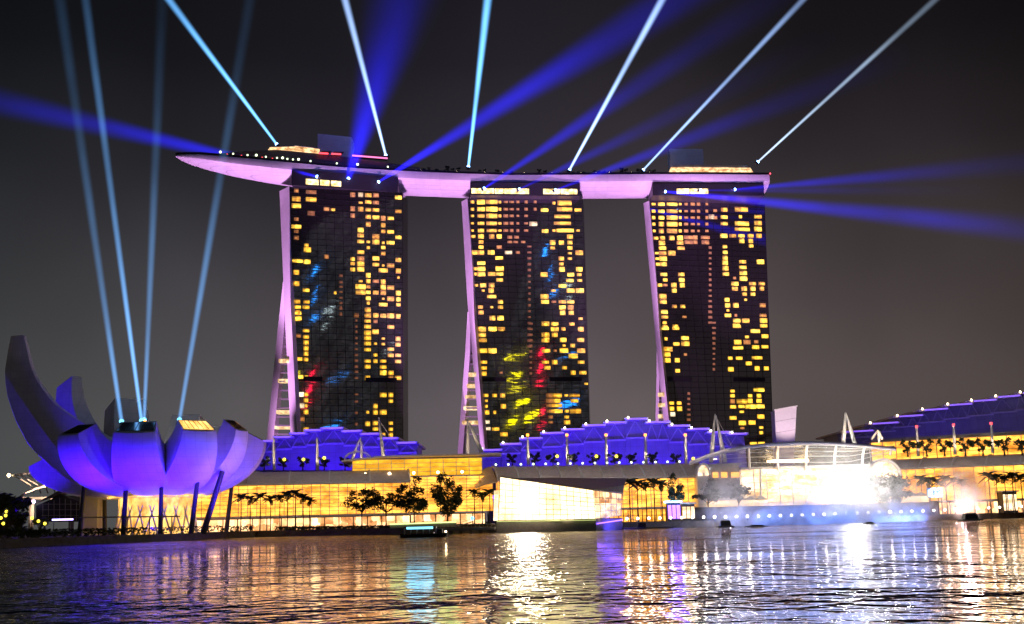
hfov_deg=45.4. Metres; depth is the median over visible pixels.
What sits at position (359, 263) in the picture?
lit window
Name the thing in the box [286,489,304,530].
palm tree
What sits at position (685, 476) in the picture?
shopping mall
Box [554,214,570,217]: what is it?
lit window
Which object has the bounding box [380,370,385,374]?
lit window
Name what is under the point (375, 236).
lit window
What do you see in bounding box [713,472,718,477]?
window
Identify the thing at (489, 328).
lit window
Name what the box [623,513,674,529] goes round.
landing stage
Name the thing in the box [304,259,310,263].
lit window
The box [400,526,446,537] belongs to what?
tour boat
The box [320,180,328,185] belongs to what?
lounge window
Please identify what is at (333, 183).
lounge window
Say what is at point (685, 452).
roof mast
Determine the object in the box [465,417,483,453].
roof mast
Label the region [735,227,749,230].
lit window
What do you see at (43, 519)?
tree
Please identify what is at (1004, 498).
window
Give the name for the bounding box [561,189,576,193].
lounge window
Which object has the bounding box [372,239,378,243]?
lit window
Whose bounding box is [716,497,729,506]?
market tent
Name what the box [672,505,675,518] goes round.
window
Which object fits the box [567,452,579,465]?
terrace tree
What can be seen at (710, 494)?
tree
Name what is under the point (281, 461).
terrace tree
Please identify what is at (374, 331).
lit window
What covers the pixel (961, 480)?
palm tree
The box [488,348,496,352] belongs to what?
lit window
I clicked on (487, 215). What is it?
lit window
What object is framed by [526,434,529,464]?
roof mast
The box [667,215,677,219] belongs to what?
lit window
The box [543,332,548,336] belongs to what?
lit window
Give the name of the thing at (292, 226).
lit window
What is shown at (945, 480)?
palm tree
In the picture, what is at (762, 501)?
market tent
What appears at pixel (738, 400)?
lit window
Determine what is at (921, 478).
palm tree
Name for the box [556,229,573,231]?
lit window
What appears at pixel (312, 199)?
lit window
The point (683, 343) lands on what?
lit window
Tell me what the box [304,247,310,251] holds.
lit window
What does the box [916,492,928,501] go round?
market tent
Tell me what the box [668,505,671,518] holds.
window
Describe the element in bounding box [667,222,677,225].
lit window
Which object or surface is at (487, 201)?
lit window
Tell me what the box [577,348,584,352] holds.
lit window
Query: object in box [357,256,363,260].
lit window
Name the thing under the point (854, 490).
flood tower
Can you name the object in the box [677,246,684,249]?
lit window
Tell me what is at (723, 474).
window
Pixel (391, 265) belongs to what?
lit window
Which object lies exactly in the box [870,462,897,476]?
fan window
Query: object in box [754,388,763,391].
lit window
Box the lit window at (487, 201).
[486,200,497,203]
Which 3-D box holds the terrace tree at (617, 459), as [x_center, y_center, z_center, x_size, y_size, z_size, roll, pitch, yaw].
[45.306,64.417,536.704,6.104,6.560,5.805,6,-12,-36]
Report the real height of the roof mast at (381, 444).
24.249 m
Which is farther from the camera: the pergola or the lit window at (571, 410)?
the lit window at (571, 410)
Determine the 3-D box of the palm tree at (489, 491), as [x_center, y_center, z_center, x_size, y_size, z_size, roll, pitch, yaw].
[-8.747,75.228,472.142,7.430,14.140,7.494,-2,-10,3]
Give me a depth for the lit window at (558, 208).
721.71 m
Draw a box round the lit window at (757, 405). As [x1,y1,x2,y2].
[755,404,764,407]
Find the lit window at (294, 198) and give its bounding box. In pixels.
[292,196,300,200]
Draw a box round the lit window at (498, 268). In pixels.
[496,266,503,270]
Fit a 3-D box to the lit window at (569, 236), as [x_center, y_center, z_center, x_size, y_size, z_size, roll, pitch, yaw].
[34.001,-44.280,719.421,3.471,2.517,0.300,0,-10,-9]
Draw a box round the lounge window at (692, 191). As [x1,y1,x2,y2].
[690,189,707,193]
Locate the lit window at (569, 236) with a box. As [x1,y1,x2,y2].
[567,234,572,238]
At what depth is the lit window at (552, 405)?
700.45 m
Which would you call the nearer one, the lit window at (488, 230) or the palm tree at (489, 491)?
the palm tree at (489, 491)
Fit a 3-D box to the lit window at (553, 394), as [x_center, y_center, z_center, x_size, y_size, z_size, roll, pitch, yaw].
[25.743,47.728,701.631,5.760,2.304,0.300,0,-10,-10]
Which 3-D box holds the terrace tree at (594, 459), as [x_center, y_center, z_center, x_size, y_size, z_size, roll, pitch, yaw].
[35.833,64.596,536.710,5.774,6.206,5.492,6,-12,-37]
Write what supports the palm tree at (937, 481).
on the ground
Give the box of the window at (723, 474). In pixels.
[721,472,726,477]
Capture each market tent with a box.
[709,499,720,506]
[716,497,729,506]
[725,497,737,506]
[735,496,748,505]
[745,496,758,505]
[755,496,768,505]
[843,494,858,503]
[866,493,875,502]
[898,495,910,502]
[907,492,920,501]
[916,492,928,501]
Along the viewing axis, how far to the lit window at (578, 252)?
718.46 m
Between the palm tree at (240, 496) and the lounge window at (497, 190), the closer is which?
the palm tree at (240, 496)
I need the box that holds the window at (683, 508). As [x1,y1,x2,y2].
[682,507,685,517]
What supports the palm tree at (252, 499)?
on the ground
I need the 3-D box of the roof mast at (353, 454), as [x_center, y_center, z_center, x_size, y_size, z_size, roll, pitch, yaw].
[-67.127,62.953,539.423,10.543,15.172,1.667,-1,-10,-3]
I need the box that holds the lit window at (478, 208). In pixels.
[477,207,484,210]
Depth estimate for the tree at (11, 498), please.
443.53 m
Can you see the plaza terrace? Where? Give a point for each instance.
(797, 511)
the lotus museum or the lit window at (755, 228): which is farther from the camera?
the lit window at (755, 228)
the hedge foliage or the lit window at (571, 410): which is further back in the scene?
the lit window at (571, 410)
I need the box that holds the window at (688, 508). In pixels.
[687,507,690,517]
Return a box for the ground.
[0,519,741,538]
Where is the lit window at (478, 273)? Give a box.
[477,272,484,275]
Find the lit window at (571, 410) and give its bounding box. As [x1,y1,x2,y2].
[570,409,580,412]
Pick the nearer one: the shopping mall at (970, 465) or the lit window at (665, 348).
the shopping mall at (970, 465)
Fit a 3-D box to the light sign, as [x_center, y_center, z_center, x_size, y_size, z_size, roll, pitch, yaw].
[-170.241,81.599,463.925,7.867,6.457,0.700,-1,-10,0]
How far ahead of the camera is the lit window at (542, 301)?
710.09 m
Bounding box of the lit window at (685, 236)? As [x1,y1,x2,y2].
[684,235,693,238]
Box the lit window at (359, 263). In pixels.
[357,261,363,265]
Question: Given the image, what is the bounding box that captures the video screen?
[927,487,942,514]
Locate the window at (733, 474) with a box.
[731,472,738,477]
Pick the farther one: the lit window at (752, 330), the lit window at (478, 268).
the lit window at (752, 330)
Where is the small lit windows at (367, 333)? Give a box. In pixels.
[300,201,400,436]
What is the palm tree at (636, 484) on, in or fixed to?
on the ground
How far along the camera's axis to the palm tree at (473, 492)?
472.02 m
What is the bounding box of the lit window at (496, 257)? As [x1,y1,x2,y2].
[495,256,502,259]
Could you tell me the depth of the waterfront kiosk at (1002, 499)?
514.10 m
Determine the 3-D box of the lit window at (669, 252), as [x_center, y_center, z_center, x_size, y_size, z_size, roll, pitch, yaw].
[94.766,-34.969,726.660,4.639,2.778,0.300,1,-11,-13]
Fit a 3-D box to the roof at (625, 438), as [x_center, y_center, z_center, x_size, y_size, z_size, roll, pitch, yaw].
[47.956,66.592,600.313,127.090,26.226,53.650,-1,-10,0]
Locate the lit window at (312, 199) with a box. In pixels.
[306,197,315,201]
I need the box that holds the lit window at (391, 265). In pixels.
[387,263,393,267]
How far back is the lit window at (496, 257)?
710.52 m
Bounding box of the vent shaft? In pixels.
[771,405,796,465]
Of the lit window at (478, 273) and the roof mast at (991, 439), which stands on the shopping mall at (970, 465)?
the roof mast at (991, 439)
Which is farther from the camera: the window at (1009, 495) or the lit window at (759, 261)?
the lit window at (759, 261)
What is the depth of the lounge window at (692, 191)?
721.27 m
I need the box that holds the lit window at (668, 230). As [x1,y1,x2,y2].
[667,229,676,232]
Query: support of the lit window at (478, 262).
in the hotel tower at (526, 348)
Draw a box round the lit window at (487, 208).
[486,207,496,210]
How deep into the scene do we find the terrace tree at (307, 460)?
535.90 m
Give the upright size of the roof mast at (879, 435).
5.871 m
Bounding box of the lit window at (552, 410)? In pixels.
[551,409,562,412]
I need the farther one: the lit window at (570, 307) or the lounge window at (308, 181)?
the lit window at (570, 307)
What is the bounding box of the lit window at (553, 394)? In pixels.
[552,393,561,396]
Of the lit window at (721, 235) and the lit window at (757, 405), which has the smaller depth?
the lit window at (757, 405)
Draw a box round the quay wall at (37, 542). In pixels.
[0,513,1023,547]
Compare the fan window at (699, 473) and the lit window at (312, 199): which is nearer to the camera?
the fan window at (699, 473)
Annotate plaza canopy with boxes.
[689,441,895,495]
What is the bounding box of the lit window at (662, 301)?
[660,299,666,303]
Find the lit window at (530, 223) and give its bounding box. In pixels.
[529,222,536,225]
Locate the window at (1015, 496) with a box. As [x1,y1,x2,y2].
[1012,494,1017,509]
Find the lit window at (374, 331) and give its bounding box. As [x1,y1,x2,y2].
[372,329,378,333]
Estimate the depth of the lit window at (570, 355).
707.23 m
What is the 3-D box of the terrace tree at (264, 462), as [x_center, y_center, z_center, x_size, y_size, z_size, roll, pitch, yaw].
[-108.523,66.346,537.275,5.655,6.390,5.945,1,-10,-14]
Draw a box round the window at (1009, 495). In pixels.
[1008,494,1012,509]
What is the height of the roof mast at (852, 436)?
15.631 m
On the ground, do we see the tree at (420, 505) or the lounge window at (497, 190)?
the tree at (420, 505)
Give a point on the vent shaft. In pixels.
(783, 422)
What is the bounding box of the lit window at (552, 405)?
[551,404,561,406]
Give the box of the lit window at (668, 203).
[667,202,676,205]
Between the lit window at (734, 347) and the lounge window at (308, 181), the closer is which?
the lounge window at (308, 181)
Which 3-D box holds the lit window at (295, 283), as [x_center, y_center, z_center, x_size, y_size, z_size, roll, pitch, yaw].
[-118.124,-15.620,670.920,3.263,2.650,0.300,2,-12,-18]
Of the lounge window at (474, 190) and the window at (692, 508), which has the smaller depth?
the window at (692, 508)
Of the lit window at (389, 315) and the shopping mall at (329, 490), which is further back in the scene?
the lit window at (389, 315)
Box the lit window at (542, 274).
[540,272,547,276]
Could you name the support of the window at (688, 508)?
in the waterfront kiosk at (687, 510)
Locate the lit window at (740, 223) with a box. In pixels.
[735,221,748,225]
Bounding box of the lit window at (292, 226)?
[291,224,300,228]
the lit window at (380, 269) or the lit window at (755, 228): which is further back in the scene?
the lit window at (755, 228)
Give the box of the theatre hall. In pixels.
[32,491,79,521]
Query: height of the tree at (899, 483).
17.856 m
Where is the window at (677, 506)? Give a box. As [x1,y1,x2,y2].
[676,505,679,518]
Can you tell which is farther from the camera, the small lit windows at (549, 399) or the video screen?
the small lit windows at (549, 399)
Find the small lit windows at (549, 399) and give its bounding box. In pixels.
[471,200,587,435]
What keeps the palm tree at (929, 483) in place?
on the ground
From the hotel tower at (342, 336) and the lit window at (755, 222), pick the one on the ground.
the hotel tower at (342, 336)
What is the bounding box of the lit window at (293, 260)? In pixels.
[292,259,302,262]
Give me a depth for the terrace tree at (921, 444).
539.06 m
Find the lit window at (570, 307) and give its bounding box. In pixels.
[568,305,573,309]
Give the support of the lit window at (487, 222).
in the hotel tower at (526, 348)
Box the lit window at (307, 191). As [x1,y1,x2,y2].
[306,190,315,193]
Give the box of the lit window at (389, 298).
[387,296,393,300]
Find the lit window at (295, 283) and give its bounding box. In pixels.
[293,281,298,285]
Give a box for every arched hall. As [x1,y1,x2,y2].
[694,462,710,506]
[864,458,901,494]
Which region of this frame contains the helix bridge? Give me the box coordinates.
[7,472,79,534]
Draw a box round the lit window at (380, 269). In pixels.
[379,268,387,271]
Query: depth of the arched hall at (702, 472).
507.84 m
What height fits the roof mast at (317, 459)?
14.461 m
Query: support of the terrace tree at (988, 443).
on the shopping mall at (970, 465)
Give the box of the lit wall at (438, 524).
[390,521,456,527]
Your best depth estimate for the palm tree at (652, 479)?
483.93 m
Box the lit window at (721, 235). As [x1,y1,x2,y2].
[720,234,727,237]
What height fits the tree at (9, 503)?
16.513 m
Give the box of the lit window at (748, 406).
[745,404,755,408]
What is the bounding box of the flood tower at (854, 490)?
[845,472,858,516]
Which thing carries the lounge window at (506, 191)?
in the hotel tower at (526, 348)
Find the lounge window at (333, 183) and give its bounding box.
[331,181,340,186]
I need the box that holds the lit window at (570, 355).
[569,354,577,357]
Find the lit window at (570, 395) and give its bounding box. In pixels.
[569,394,579,396]
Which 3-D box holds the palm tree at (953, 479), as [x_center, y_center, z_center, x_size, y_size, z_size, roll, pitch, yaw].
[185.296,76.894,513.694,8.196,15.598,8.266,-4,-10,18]
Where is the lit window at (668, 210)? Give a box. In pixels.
[667,209,677,212]
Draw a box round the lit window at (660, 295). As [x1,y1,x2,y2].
[659,294,666,298]
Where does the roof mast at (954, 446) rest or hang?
on the shopping mall at (970, 465)
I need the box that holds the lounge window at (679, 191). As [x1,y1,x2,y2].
[677,189,689,193]
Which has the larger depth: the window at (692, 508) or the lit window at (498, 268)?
the lit window at (498, 268)
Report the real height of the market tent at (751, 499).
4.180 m
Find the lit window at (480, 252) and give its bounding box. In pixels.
[478,250,483,254]
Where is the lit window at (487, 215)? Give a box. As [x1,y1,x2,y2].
[486,213,496,217]
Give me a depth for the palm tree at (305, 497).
468.04 m
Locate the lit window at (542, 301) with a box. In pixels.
[541,300,548,303]
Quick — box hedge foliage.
[0,523,495,538]
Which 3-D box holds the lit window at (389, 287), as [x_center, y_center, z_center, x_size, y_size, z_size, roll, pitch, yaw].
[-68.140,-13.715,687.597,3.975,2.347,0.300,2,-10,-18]
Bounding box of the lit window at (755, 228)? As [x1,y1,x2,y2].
[754,227,761,230]
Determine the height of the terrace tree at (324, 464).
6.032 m
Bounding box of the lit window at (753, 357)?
[752,356,761,358]
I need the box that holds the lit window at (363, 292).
[356,290,365,294]
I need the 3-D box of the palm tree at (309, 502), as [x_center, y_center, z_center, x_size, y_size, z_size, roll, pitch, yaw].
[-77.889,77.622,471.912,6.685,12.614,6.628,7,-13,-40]
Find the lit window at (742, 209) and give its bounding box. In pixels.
[735,207,747,211]
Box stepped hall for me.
[255,427,425,471]
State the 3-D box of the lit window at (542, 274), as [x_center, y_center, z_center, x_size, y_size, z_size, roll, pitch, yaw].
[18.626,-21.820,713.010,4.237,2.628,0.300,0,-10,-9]
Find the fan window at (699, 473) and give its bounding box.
[698,466,708,474]
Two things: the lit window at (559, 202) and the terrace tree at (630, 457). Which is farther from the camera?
the lit window at (559, 202)
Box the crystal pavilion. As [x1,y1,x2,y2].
[493,476,626,532]
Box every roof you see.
[482,416,748,472]
[816,391,1023,452]
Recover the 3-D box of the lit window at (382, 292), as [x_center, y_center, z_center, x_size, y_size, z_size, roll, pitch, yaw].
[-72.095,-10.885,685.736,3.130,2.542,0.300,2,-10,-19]
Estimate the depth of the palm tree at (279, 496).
468.20 m
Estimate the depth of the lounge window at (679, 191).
720.39 m
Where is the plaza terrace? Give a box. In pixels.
[695,500,938,520]
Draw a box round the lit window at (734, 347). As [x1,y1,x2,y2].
[733,346,742,348]
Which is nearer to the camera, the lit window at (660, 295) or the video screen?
the video screen
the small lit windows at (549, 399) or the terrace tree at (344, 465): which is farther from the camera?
the small lit windows at (549, 399)
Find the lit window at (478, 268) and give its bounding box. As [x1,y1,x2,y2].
[477,267,484,270]
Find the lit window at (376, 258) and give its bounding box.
[372,256,378,260]
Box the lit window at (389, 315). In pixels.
[387,313,393,317]
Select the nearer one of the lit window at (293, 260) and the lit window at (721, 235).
the lit window at (293, 260)
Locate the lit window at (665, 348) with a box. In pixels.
[663,347,672,350]
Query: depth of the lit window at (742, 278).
734.42 m
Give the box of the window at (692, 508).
[691,507,694,517]
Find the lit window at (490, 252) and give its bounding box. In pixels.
[488,250,494,254]
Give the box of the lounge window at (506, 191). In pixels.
[504,188,528,193]
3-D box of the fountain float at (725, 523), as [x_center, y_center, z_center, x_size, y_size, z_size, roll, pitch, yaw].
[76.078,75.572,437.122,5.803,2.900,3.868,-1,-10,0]
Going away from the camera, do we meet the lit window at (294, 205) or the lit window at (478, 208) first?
the lit window at (294, 205)
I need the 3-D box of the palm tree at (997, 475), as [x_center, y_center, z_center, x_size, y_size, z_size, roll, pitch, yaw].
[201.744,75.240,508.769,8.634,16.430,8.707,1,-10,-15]
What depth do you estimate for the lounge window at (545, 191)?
713.91 m
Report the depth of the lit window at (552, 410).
699.93 m
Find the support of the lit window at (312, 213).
in the hotel tower at (342, 336)
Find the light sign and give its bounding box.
[52,519,72,534]
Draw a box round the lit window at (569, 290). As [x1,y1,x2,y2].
[567,288,574,292]
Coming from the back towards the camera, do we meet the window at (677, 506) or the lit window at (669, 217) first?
the lit window at (669, 217)
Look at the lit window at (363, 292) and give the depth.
681.72 m
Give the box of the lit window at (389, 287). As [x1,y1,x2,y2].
[387,285,393,289]
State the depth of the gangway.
420.99 m
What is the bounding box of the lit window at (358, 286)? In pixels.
[356,284,365,288]
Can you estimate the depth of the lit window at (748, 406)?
721.27 m
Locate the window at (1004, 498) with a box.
[1003,495,1007,510]
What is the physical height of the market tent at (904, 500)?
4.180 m
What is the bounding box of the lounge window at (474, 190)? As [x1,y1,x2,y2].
[471,188,493,193]
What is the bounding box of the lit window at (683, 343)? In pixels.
[681,341,689,345]
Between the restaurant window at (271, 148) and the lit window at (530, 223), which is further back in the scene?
the lit window at (530, 223)
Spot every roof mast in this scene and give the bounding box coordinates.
[272,438,275,470]
[316,438,318,470]
[348,438,366,467]
[378,418,397,455]
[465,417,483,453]
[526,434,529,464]
[565,434,568,464]
[605,434,608,464]
[644,434,647,463]
[684,434,687,463]
[709,414,732,462]
[841,412,856,447]
[870,430,882,442]
[915,425,919,455]
[952,424,956,454]
[990,422,993,452]
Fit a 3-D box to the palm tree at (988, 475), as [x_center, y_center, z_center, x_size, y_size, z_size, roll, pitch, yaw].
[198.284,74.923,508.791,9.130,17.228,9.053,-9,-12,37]
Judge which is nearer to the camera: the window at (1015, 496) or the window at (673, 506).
the window at (673, 506)
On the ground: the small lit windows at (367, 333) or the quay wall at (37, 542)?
the quay wall at (37, 542)
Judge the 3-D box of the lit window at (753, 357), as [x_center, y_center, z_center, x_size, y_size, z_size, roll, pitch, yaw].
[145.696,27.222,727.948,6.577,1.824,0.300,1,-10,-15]
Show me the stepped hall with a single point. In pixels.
(335, 444)
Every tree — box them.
[0,491,33,537]
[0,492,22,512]
[0,509,28,537]
[11,519,27,535]
[28,515,49,535]
[232,493,249,531]
[245,495,258,531]
[252,492,268,530]
[260,457,270,470]
[262,495,277,530]
[273,494,288,530]
[278,457,288,470]
[278,491,297,530]
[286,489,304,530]
[297,456,309,470]
[298,494,310,529]
[306,497,317,529]
[318,457,329,470]
[339,457,348,470]
[340,487,381,528]
[361,490,404,524]
[394,476,428,522]
[429,472,462,521]
[465,488,480,522]
[475,492,488,522]
[480,488,494,522]
[506,453,516,465]
[529,451,540,464]
[545,453,559,465]
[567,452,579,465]
[586,452,600,464]
[607,452,622,463]
[624,478,637,521]
[625,452,636,462]
[627,480,646,521]
[637,481,655,521]
[641,478,665,521]
[646,451,658,463]
[653,480,670,520]
[667,473,684,501]
[670,453,680,462]
[691,478,728,519]
[727,481,751,519]
[865,472,912,515]
[899,439,916,456]
[910,475,931,491]
[916,438,933,456]
[918,477,935,501]
[929,478,945,513]
[934,475,956,513]
[936,439,953,455]
[946,476,962,513]
[951,478,970,512]
[955,437,975,455]
[975,438,991,455]
[977,471,998,512]
[986,473,1007,512]
[993,436,1011,455]
[993,475,1014,512]
[1000,472,1023,512]
[1010,473,1023,512]
[1013,438,1023,455]
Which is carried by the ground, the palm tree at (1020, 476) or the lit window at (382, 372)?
the palm tree at (1020, 476)
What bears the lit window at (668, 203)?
in the hotel tower at (707, 252)
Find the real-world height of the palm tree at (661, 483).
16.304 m
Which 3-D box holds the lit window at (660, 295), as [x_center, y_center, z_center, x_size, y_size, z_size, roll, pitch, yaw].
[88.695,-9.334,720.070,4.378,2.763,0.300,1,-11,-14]
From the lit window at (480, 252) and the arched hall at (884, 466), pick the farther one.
the lit window at (480, 252)
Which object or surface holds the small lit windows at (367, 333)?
in the hotel tower at (342, 336)
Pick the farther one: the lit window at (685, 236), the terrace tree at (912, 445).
the lit window at (685, 236)
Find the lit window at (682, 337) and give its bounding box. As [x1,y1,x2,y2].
[681,336,688,339]
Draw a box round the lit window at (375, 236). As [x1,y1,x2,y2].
[372,234,378,238]
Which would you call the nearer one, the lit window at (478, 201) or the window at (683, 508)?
the window at (683, 508)
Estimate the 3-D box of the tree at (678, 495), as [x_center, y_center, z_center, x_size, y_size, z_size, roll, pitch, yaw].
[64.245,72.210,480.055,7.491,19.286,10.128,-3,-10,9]
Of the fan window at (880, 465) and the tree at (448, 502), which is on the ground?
the tree at (448, 502)
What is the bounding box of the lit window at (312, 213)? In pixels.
[307,211,314,215]
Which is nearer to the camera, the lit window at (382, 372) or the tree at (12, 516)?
the tree at (12, 516)
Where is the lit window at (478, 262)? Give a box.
[477,261,484,264]
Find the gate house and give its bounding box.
[707,463,739,498]
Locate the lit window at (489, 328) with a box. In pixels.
[488,327,496,330]
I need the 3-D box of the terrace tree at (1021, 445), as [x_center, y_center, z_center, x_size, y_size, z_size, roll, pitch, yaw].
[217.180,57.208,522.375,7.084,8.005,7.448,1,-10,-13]
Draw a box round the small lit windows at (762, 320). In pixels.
[652,202,768,444]
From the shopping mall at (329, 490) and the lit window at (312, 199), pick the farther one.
the lit window at (312, 199)
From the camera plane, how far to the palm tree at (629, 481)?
480.37 m
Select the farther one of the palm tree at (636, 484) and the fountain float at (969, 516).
the palm tree at (636, 484)
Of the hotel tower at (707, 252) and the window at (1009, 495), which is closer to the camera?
the window at (1009, 495)
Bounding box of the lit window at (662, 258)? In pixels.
[659,256,666,260]
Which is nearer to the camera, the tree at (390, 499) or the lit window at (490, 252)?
the tree at (390, 499)
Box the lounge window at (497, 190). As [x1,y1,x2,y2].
[495,188,503,193]
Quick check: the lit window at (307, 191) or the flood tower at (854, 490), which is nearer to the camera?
the flood tower at (854, 490)
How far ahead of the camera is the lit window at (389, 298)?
686.40 m
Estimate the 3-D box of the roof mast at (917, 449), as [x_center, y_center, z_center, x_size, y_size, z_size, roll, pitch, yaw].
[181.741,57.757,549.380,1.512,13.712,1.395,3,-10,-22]
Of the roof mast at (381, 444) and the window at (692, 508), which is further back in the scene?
the roof mast at (381, 444)
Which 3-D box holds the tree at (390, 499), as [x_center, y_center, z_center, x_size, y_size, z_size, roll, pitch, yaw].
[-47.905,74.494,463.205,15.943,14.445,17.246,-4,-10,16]
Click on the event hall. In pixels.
(814, 484)
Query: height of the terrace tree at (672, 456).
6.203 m
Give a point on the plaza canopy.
(794, 443)
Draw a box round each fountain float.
[716,520,733,526]
[745,525,763,526]
[957,512,982,520]
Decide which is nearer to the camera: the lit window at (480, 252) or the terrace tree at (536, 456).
the terrace tree at (536, 456)
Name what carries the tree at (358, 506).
on the ground
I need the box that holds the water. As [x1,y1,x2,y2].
[0,518,1023,623]
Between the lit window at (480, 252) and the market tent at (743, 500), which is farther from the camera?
the lit window at (480, 252)
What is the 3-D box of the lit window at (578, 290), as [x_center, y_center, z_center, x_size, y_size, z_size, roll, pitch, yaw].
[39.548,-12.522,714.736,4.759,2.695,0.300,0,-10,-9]
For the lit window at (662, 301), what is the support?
in the hotel tower at (707, 252)
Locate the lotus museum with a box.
[5,335,265,535]
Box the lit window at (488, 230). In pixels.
[487,229,496,231]
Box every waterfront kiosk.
[664,501,681,520]
[680,502,695,520]
[996,490,1018,512]
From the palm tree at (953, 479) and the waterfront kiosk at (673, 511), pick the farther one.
the palm tree at (953, 479)
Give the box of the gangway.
[459,516,473,525]
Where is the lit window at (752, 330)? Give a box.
[751,329,759,332]
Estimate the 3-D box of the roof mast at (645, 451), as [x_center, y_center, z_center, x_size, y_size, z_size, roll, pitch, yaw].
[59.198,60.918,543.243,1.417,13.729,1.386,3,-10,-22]
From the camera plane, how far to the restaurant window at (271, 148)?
690.26 m
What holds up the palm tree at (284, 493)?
on the ground
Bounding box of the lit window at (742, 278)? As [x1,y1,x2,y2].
[740,276,746,280]
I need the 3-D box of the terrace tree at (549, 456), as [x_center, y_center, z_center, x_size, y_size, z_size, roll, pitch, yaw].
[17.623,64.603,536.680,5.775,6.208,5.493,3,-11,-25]
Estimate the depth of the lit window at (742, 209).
741.90 m
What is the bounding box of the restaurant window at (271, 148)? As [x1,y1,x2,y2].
[268,147,293,150]
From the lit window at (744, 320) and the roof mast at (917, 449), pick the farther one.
the lit window at (744, 320)
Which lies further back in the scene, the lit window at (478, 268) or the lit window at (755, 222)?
the lit window at (755, 222)
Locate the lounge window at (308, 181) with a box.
[306,179,318,184]
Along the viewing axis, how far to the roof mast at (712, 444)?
517.40 m
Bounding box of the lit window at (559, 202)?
[557,201,571,204]
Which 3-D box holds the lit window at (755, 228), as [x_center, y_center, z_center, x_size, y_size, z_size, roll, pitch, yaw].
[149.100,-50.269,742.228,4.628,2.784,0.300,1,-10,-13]
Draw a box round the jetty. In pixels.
[436,524,494,533]
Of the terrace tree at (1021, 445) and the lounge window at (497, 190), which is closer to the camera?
the terrace tree at (1021, 445)
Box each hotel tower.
[267,169,407,515]
[458,182,589,522]
[643,183,773,466]
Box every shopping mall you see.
[196,469,410,531]
[341,451,500,523]
[474,462,699,521]
[862,431,1023,513]
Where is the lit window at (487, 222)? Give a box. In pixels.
[486,221,496,224]
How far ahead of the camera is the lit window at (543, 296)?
710.61 m
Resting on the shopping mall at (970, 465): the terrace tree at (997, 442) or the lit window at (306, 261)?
the terrace tree at (997, 442)
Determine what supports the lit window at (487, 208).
in the hotel tower at (526, 348)
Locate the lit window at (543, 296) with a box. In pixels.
[540,294,548,298]
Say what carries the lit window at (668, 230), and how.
in the hotel tower at (707, 252)
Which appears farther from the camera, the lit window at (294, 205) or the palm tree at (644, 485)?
the lit window at (294, 205)
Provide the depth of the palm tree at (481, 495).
471.85 m
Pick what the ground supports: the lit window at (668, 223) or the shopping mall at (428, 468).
the shopping mall at (428, 468)
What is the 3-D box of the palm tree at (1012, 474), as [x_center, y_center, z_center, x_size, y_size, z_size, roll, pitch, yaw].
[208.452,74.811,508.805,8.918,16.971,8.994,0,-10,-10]
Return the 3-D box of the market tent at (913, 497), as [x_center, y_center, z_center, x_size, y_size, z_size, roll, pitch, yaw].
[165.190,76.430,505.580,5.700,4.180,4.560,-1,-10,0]
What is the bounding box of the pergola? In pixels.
[74,516,179,535]
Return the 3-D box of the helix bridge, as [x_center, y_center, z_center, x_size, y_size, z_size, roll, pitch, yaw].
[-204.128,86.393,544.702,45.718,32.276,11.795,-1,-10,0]
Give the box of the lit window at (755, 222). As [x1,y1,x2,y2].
[754,221,761,224]
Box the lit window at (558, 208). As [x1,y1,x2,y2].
[557,207,571,210]
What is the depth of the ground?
471.67 m
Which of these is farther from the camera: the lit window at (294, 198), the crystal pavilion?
the lit window at (294, 198)
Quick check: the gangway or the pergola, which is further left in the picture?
the pergola
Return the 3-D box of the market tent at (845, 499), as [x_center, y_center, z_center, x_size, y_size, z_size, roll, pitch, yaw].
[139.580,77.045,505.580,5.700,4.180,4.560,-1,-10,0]
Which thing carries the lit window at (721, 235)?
in the hotel tower at (707, 252)
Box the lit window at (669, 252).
[668,251,675,254]
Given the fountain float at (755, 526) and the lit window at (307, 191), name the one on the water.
the fountain float at (755, 526)
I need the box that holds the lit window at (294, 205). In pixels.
[292,203,300,207]
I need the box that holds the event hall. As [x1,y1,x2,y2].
[739,459,869,505]
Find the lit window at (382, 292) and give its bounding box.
[380,290,385,294]
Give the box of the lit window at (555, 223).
[554,222,570,224]
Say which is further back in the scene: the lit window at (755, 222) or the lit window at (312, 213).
the lit window at (755, 222)
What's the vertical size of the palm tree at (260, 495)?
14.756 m
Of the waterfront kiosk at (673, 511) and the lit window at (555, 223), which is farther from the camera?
the lit window at (555, 223)
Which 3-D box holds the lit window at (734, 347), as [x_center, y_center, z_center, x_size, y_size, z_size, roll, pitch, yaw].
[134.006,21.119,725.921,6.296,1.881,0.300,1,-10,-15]
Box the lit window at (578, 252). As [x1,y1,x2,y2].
[575,250,582,254]
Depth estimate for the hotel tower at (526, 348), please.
708.97 m
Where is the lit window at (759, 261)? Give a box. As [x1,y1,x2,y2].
[757,259,763,263]
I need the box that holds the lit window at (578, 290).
[576,288,583,292]
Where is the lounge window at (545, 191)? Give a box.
[543,189,559,193]
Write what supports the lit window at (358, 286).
in the hotel tower at (342, 336)
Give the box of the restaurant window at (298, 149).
[292,146,319,153]
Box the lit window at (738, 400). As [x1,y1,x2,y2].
[737,399,746,402]
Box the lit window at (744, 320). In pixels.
[742,318,748,322]
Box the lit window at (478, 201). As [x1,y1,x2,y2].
[477,200,484,203]
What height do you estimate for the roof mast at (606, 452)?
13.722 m
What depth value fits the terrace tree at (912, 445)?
541.78 m

